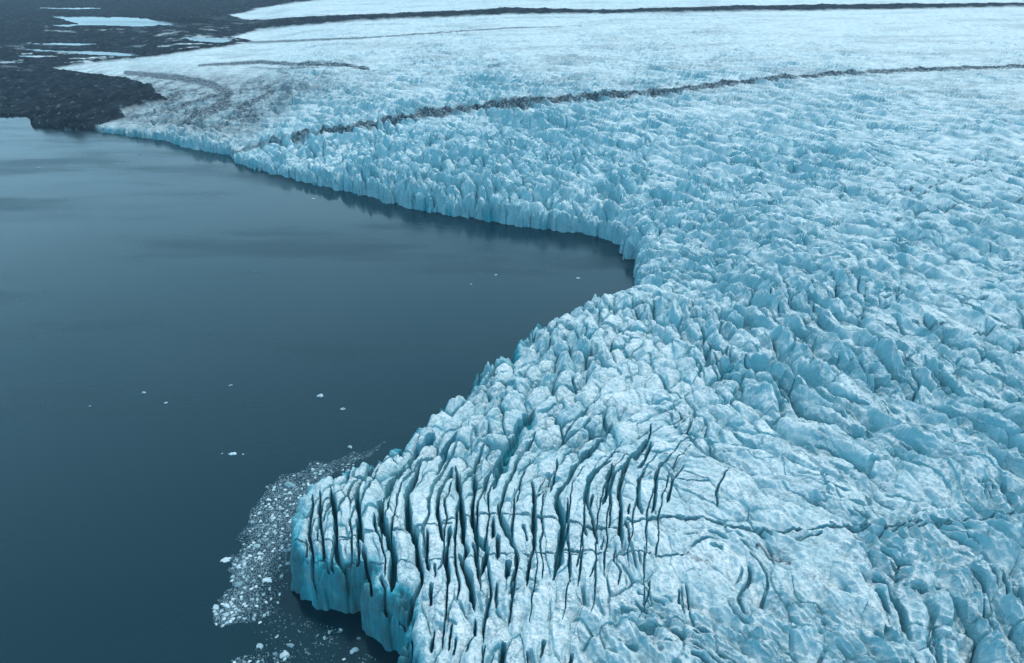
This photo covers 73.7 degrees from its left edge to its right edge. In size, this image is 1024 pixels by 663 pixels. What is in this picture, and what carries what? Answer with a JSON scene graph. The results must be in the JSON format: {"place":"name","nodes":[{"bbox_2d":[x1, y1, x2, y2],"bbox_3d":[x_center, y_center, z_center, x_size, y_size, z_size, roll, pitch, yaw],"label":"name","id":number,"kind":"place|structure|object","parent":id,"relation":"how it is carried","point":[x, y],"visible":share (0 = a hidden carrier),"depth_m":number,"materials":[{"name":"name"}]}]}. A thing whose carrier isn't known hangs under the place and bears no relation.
{"place":"outdoors","nodes":[
{"label":"outdoors","id":0,"kind":"place"},
{"bbox_2d":[18,42,90,44],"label":"pond","id":1,"kind":"structure","parent":0,"point":[58,43],"depth_m":1461.11,"materials":[{"name":"teal liquid"}]},
{"bbox_2d":[48,8,99,8],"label":"pond","id":2,"kind":"structure","parent":0,"point":[74,8],"depth_m":2130.22,"materials":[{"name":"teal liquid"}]},
{"bbox_2d":[22,49,141,56],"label":"pond","id":3,"kind":"structure","parent":0,"point":[100,53],"depth_m":1346.82,"materials":[{"name":"teal liquid"}]},
{"bbox_2d":[39,15,181,26],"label":"pond","id":4,"kind":"structure","parent":0,"point":[107,21],"depth_m":1818.16,"materials":[{"name":"teal liquid"}]},
{"bbox_2d":[186,37,231,41],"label":"pond","id":5,"kind":"structure","parent":0,"point":[208,39],"depth_m":1429.67,"materials":[{"name":"teal liquid"}]},
{"bbox_2d":[0,116,635,662],"bbox_3d":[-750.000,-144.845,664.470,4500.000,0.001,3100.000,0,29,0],"label":"lake water","id":6,"kind":"structure","parent":0,"point":[188,284],"depth_m":381.62,"materials":[{"name":"blue liquid"}]},
{"bbox_2d":[220,557,230,562],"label":"ice floe","id":7,"kind":"object","parent":6,"relation":"on","point":[225,560],"visible":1,"depth_m":255.20,"materials":[{"name":"white ice"}]},
{"bbox_2d":[235,581,243,586],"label":"ice floe","id":8,"kind":"object","parent":6,"relation":"on","point":[240,583],"visible":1,"depth_m":245.39,"materials":[{"name":"blue ice"}]},
{"bbox_2d":[256,643,262,648],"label":"ice floe","id":9,"kind":"object","parent":6,"relation":"on","point":[259,645],"visible":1,"depth_m":223.55,"materials":[{"name":"white ice"}]},
{"bbox_2d":[263,577,271,582],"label":"ice floe","id":10,"kind":"object","parent":6,"relation":"on","point":[267,580],"visible":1,"depth_m":247.24,"materials":[{"name":"white ice"}]},
{"bbox_2d":[279,652,288,658],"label":"ice floe","id":11,"kind":"object","parent":6,"relation":"on","point":[282,655],"visible":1,"depth_m":220.69,"materials":[{"name":"white ice"}]},
{"bbox_2d":[283,482,295,487],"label":"ice floe","id":12,"kind":"object","parent":6,"relation":"on","point":[289,485],"visible":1,"depth_m":290.21,"materials":[{"name":"ice"}]},
{"bbox_2d":[213,442,384,662],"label":"brash ice","id":13,"kind":"structure","parent":6,"relation":"on","point":[261,548],"depth_m":258.29,"materials":[{"name":"white ice"}]},
{"bbox_2d":[350,647,358,653],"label":"ice floe","id":14,"kind":"object","parent":6,"relation":"on","point":[354,649],"visible":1,"depth_m":222.25,"materials":[{"name":"ice"}]},
{"bbox_2d":[0,0,1023,130],"bbox_3d":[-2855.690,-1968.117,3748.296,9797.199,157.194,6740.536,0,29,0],"label":"moraine ground","id":15,"kind":"structure","parent":0,"point":[38,88],"depth_m":1547.39,"materials":[{"name":"rock"},{"name":"gravel"},{"name":"soil"}]},
{"bbox_2d":[57,1,1023,662],"bbox_3d":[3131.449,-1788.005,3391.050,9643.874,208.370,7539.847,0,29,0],"label":"glacier","id":16,"kind":"object","parent":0,"point":[769,407],"visible":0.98,"depth_m":327.07,"materials":[{"name":"blue ice"}]},
{"bbox_2d":[233,64,1023,151],"bbox_3d":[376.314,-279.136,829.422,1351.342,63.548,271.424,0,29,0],"label":"medial moraine","id":17,"kind":"structure","parent":16,"relation":"on","point":[523,103],"depth_m":803.94,"materials":[{"name":"rock"},{"name":"gravel"}]},
{"bbox_2d":[234,0,1023,17],"bbox_3d":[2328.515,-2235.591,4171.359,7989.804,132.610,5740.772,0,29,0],"label":"distant glacier","id":18,"kind":"object","parent":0,"point":[325,7],"visible":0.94,"depth_m":1845.93,"materials":[{"name":"white ice"}]}
]}

